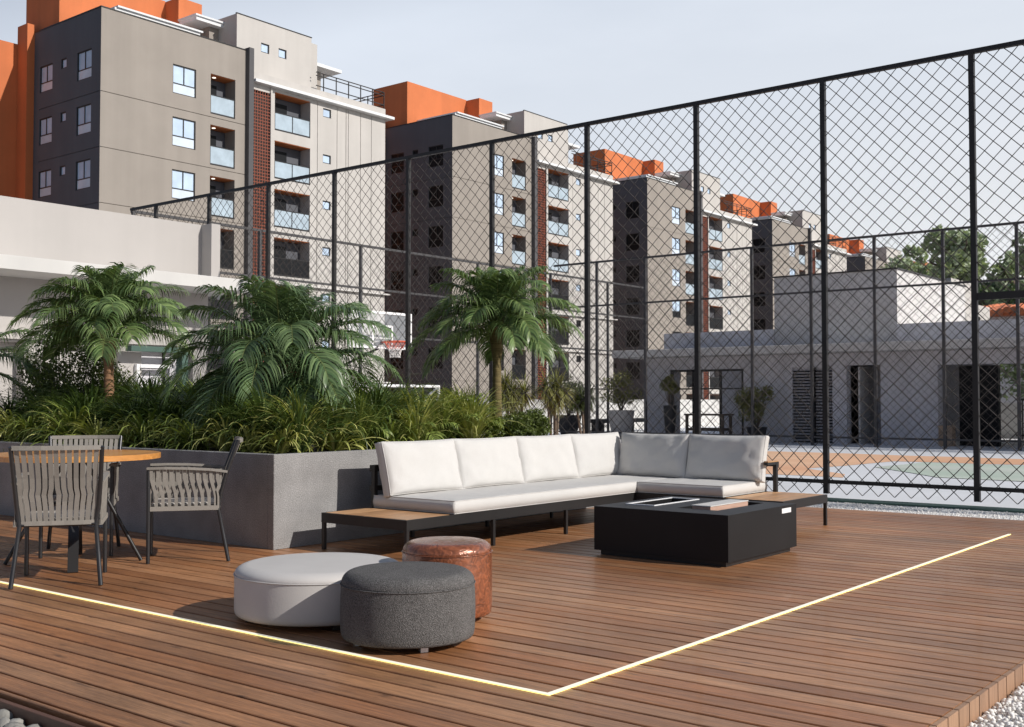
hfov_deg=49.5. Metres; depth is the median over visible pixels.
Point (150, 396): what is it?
grass tuft
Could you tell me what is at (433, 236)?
window
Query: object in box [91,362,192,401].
grass tuft
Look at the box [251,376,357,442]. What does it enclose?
grass tuft
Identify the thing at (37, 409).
grass tuft
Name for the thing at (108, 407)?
ornamental grass
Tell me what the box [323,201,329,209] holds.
window
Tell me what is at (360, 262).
chain link fence
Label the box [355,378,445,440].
grass tuft
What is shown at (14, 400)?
grass tuft
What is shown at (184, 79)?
window
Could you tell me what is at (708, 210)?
apartment block
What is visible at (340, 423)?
grass tuft
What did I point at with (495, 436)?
grass tuft
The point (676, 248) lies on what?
window
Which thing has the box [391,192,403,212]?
window
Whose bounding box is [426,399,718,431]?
boundary wall
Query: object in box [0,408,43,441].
grass tuft
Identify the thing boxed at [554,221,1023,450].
chain link fence
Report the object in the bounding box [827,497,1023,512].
kerb
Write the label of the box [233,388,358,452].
grass tuft
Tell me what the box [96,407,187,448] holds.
grass tuft
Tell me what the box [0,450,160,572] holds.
round table
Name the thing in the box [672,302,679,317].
window
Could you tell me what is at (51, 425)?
grass tuft
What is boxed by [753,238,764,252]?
window
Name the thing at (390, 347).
basketball hoop
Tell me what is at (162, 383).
grass tuft
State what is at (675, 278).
window
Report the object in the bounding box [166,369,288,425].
grass tuft
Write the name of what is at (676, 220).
window
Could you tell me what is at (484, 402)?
grass tuft
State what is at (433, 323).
window
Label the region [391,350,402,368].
window
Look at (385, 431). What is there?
grass tuft
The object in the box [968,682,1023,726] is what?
white pebbles
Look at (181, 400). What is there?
grass tuft
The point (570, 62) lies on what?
sky
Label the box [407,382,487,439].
grass tuft
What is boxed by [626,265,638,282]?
window
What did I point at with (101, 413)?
grass tuft
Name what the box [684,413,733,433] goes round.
wooden table
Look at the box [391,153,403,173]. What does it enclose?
window
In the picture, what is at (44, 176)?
window
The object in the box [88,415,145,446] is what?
grass tuft
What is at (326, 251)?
window
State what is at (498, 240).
window
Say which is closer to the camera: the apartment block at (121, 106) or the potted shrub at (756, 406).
the potted shrub at (756, 406)
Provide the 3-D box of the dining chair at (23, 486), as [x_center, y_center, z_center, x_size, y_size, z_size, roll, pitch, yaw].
[-2.742,0.907,6.753,0.536,0.836,0.638,1,-2,-16]
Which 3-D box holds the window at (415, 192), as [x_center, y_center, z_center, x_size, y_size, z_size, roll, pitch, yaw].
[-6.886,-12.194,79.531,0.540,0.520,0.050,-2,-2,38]
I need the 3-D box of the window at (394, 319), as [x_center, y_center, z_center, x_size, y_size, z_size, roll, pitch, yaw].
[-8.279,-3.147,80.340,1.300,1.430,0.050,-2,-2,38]
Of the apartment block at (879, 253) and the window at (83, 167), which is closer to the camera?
the window at (83, 167)
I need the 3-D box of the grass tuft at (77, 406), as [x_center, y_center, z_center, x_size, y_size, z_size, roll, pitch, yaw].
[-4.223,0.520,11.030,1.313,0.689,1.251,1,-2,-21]
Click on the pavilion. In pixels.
(41, 243)
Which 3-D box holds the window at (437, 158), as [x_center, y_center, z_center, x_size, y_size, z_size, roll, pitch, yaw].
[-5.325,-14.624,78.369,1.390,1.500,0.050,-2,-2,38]
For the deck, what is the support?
on the gravel bed
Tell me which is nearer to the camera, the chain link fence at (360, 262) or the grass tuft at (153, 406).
the grass tuft at (153, 406)
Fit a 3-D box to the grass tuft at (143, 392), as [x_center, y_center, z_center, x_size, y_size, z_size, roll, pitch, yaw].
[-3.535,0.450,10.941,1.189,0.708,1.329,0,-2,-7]
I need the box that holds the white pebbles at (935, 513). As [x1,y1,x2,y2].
[806,501,1023,519]
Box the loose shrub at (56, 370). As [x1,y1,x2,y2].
[0,317,130,408]
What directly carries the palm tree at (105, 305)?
on the planter
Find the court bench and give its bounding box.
[591,418,643,431]
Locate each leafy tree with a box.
[880,244,938,277]
[920,224,989,280]
[978,278,1023,305]
[982,282,1023,305]
[985,250,1023,290]
[1000,364,1023,399]
[1011,232,1023,275]
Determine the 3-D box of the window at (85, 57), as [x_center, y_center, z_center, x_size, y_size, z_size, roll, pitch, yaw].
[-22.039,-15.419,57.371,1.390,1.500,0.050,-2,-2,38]
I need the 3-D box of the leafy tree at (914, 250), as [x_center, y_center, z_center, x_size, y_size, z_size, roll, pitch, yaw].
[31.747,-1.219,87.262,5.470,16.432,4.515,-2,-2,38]
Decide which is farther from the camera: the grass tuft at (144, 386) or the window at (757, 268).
the window at (757, 268)
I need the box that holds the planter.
[0,436,593,549]
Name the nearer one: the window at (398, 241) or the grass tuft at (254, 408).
the grass tuft at (254, 408)
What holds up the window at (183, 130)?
in the apartment block at (121, 106)
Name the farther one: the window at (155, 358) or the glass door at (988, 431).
the glass door at (988, 431)
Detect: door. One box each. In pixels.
[858,367,873,443]
[959,365,1000,446]
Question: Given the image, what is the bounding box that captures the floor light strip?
[0,534,1010,695]
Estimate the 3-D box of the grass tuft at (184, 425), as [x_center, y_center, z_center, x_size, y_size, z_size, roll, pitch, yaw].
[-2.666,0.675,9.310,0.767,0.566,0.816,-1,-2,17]
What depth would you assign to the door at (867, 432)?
30.40 m
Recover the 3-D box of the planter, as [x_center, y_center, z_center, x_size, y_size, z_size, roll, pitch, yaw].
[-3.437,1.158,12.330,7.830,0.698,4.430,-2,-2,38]
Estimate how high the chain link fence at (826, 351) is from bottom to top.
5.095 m
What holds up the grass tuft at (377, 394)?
on the planter
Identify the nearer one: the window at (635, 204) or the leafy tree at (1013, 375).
the leafy tree at (1013, 375)
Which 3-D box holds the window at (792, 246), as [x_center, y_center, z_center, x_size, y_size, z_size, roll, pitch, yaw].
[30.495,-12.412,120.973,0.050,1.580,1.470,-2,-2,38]
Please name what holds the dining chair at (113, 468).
on the deck
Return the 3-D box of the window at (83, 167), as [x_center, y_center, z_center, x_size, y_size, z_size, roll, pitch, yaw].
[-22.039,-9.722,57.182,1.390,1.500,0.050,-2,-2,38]
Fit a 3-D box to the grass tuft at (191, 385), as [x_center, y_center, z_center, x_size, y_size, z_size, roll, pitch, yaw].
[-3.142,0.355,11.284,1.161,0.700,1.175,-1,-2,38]
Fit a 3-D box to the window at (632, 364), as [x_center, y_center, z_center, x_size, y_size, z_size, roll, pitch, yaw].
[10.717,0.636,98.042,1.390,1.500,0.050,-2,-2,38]
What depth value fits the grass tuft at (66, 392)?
11.66 m
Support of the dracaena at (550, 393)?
on the court floor
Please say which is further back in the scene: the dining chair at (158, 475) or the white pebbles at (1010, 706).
the dining chair at (158, 475)
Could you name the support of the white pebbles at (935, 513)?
on the gravel bed
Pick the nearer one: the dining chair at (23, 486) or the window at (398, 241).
the dining chair at (23, 486)
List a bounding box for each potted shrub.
[559,373,584,434]
[600,368,643,439]
[659,374,679,432]
[734,385,775,434]
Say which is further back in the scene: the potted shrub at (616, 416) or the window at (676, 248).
the window at (676, 248)
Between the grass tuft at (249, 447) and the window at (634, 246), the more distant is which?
the window at (634, 246)
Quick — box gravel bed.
[808,502,1023,725]
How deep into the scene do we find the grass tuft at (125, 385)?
11.85 m
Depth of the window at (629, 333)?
98.19 m
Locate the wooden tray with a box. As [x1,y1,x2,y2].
[692,499,748,510]
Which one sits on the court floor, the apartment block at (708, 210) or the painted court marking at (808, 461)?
the painted court marking at (808, 461)
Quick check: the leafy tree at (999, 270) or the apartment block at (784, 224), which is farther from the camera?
the apartment block at (784, 224)
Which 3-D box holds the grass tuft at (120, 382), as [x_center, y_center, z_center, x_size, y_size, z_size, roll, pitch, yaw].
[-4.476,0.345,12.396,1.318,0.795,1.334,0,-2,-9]
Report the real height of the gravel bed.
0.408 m
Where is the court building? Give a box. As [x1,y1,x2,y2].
[612,267,1023,446]
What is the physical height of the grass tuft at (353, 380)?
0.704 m
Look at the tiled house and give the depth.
39.91 m
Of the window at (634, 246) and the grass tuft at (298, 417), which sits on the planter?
the grass tuft at (298, 417)
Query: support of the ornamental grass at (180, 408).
on the planter
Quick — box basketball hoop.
[343,310,411,364]
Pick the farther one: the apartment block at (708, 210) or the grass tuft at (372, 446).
the apartment block at (708, 210)
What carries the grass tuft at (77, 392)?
in the planter
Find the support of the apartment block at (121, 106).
on the ground
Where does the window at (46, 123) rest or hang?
in the apartment block at (121, 106)
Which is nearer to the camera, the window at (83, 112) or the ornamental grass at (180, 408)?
the ornamental grass at (180, 408)
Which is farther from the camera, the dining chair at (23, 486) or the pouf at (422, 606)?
the dining chair at (23, 486)
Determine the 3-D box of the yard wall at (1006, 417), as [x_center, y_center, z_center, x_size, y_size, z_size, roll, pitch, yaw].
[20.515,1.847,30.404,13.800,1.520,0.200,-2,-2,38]
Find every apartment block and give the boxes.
[0,0,394,390]
[373,81,619,399]
[573,149,757,399]
[720,194,850,329]
[827,234,900,270]
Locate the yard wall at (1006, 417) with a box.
[1001,403,1023,438]
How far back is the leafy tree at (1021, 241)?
61.60 m
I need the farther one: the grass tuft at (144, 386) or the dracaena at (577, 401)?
the dracaena at (577, 401)
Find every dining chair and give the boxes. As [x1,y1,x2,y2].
[8,445,109,588]
[38,435,122,557]
[146,437,242,563]
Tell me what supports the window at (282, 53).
in the apartment block at (121, 106)
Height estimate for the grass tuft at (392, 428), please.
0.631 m
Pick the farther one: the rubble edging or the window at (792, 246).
the window at (792, 246)
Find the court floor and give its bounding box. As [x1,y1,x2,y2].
[527,426,1023,508]
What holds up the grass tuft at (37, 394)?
on the planter
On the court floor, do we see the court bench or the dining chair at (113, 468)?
the court bench
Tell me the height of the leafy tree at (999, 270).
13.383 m
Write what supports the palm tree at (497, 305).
on the planter
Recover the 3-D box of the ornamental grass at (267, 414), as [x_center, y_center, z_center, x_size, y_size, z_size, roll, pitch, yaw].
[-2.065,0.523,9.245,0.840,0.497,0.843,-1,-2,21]
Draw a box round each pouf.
[233,552,398,629]
[340,561,475,652]
[401,536,492,617]
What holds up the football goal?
on the court floor
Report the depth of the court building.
30.76 m
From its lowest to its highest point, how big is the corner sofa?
0.783 m
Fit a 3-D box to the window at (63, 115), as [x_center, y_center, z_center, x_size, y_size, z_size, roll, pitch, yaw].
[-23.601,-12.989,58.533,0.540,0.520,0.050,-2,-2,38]
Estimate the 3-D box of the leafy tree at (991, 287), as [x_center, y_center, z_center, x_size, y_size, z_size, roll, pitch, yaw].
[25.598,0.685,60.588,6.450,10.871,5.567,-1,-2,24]
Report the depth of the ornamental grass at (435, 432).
10.05 m
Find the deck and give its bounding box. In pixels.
[0,507,1023,726]
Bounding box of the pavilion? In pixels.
[0,196,254,407]
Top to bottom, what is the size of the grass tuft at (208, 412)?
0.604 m
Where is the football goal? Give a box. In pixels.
[360,384,439,398]
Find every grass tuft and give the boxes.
[0,377,94,413]
[0,378,84,439]
[0,385,35,409]
[0,390,22,435]
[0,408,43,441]
[0,412,58,450]
[1,386,91,442]
[14,396,115,445]
[17,404,83,444]
[18,366,141,426]
[19,375,114,413]
[20,386,124,443]
[50,366,169,395]
[58,412,121,444]
[66,398,137,444]
[69,385,172,442]
[77,369,154,403]
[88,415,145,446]
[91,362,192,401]
[93,380,194,412]
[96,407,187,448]
[103,386,191,446]
[113,381,189,423]
[119,371,193,392]
[129,368,198,399]
[133,417,204,449]
[135,409,218,450]
[145,411,224,451]
[147,366,200,395]
[154,381,219,418]
[160,390,238,440]
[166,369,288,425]
[179,384,284,451]
[183,412,268,452]
[187,376,346,452]
[207,416,273,453]
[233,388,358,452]
[238,421,325,453]
[239,385,365,452]
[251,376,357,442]
[281,373,403,452]
[299,365,386,396]
[310,406,389,451]
[316,412,399,451]
[318,382,417,449]
[341,363,436,436]
[343,413,438,449]
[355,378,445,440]
[366,374,455,433]
[384,388,465,441]
[402,386,481,440]
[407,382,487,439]
[420,388,521,437]
[421,381,528,439]
[424,377,521,438]
[480,415,538,437]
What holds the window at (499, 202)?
in the apartment block at (427, 119)
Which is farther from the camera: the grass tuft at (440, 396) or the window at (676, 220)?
the window at (676, 220)
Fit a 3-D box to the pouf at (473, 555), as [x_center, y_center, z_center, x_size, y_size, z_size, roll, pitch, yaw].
[-0.328,1.085,5.611,0.461,0.398,0.461,-2,-2,38]
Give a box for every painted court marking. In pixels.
[766,451,1023,476]
[878,462,1023,480]
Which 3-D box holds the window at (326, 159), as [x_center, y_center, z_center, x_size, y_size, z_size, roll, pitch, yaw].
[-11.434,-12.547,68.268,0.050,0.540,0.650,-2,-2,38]
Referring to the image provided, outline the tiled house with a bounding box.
[986,303,1023,402]
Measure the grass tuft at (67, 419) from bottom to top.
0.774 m
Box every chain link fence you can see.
[130,39,1023,503]
[130,210,643,434]
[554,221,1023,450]
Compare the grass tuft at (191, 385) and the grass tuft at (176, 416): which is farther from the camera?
the grass tuft at (191, 385)
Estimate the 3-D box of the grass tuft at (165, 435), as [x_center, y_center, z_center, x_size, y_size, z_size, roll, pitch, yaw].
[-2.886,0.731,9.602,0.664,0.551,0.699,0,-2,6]
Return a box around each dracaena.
[484,367,539,415]
[525,364,579,434]
[565,383,600,433]
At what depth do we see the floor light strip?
5.12 m
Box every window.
[39,169,50,197]
[40,116,51,144]
[41,63,52,92]
[60,166,64,175]
[61,112,65,121]
[62,58,66,68]
[76,159,89,189]
[77,104,90,135]
[78,48,91,80]
[141,352,188,388]
[172,117,194,149]
[172,169,194,201]
[173,64,195,97]
[261,43,268,53]
[279,49,285,58]
[322,247,329,256]
[323,108,330,118]
[323,154,329,163]
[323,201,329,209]
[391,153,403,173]
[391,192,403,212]
[391,231,403,251]
[391,270,403,290]
[391,310,402,329]
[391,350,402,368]
[413,189,417,196]
[429,145,442,167]
[429,185,442,207]
[429,225,442,247]
[429,266,442,287]
[429,307,442,326]
[429,347,442,368]
[495,154,502,176]
[495,193,502,214]
[495,232,502,253]
[626,201,638,218]
[626,233,638,250]
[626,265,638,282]
[626,297,638,314]
[626,330,639,346]
[627,362,639,378]
[672,206,679,224]
[672,237,679,255]
[672,269,679,286]
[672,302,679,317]
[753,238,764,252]
[753,265,764,279]
[754,292,764,306]
[754,319,764,329]
[790,242,794,256]
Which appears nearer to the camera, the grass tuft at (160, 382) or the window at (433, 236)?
the grass tuft at (160, 382)
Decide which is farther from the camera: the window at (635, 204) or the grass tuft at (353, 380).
the window at (635, 204)
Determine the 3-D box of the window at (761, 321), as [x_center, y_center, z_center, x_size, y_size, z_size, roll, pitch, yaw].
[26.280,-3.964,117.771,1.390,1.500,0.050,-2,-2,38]
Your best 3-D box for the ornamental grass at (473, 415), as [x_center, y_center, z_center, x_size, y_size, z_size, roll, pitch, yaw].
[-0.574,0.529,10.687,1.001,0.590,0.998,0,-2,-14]
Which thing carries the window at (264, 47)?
in the apartment block at (121, 106)
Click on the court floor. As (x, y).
(861, 471)
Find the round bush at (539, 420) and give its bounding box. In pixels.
[482,407,551,437]
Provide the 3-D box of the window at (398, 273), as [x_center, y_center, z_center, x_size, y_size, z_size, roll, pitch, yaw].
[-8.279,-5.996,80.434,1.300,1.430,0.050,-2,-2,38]
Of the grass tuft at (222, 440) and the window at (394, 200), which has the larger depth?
the window at (394, 200)
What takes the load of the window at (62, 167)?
in the apartment block at (121, 106)
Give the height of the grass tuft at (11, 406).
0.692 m
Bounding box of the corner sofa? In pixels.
[321,432,826,549]
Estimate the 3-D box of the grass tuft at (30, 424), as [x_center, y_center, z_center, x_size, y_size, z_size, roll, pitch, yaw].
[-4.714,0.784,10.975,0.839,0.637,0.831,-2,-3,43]
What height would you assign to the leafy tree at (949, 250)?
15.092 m
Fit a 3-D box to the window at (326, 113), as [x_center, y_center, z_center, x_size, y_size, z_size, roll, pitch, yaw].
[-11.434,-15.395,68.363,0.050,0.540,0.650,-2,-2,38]
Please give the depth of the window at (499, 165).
81.48 m
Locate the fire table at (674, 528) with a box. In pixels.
[594,496,796,566]
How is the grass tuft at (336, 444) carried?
on the planter
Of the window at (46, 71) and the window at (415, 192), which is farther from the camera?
the window at (415, 192)
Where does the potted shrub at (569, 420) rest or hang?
on the court floor
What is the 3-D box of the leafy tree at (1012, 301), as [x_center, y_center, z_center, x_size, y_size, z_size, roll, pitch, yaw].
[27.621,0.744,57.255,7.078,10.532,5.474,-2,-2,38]
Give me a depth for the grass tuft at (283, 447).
8.69 m
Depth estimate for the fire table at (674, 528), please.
7.64 m
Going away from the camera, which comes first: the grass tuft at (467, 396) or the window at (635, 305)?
the grass tuft at (467, 396)
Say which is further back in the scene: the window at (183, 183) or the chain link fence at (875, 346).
the window at (183, 183)
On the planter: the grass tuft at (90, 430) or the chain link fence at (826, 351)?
the grass tuft at (90, 430)
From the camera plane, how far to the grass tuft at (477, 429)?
10.43 m
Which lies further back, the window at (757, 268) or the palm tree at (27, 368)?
the window at (757, 268)
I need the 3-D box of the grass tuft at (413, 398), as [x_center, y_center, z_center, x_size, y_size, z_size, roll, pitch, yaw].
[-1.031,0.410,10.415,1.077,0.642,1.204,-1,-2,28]
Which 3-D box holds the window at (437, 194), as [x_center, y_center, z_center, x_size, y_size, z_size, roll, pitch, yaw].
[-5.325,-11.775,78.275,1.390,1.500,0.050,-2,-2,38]
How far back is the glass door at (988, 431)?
28.54 m
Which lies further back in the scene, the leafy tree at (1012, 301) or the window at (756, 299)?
the window at (756, 299)
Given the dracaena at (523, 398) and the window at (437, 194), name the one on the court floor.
the dracaena at (523, 398)
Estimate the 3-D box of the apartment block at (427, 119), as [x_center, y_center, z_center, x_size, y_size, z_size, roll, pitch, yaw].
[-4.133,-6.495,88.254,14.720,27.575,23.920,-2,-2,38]
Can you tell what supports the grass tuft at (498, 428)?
on the planter
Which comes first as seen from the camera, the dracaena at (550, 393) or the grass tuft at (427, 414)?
the grass tuft at (427, 414)
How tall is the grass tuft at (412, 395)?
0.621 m
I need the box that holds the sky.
[0,0,1023,279]
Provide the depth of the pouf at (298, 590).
5.29 m
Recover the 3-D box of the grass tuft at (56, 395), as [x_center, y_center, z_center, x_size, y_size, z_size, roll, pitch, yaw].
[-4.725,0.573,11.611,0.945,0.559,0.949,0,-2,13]
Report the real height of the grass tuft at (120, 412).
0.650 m
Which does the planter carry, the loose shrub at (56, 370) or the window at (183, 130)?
the loose shrub at (56, 370)
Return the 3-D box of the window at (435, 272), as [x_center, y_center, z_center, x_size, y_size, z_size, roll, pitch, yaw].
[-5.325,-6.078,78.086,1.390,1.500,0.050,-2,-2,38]
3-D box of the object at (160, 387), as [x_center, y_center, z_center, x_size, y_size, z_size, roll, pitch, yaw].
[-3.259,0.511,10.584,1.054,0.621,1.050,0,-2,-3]
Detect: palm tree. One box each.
[0,327,41,398]
[5,262,203,443]
[154,275,405,453]
[407,265,584,417]
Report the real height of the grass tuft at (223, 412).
0.637 m
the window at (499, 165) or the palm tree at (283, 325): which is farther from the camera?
the window at (499, 165)
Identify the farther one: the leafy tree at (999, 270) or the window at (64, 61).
the leafy tree at (999, 270)
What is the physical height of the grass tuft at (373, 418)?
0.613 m
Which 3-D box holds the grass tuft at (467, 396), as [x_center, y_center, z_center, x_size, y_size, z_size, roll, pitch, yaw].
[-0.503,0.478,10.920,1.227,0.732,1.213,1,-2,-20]
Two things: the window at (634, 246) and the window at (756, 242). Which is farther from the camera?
the window at (756, 242)
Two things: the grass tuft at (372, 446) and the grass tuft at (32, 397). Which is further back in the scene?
the grass tuft at (32, 397)
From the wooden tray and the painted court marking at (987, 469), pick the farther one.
the painted court marking at (987, 469)
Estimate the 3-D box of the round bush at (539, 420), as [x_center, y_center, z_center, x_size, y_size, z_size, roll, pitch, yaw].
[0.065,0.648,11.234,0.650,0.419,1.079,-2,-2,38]
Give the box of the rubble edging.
[0,709,40,726]
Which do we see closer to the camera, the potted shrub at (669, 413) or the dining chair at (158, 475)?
the dining chair at (158, 475)
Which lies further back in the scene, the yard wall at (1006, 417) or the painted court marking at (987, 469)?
the yard wall at (1006, 417)
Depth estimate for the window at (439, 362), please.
77.79 m

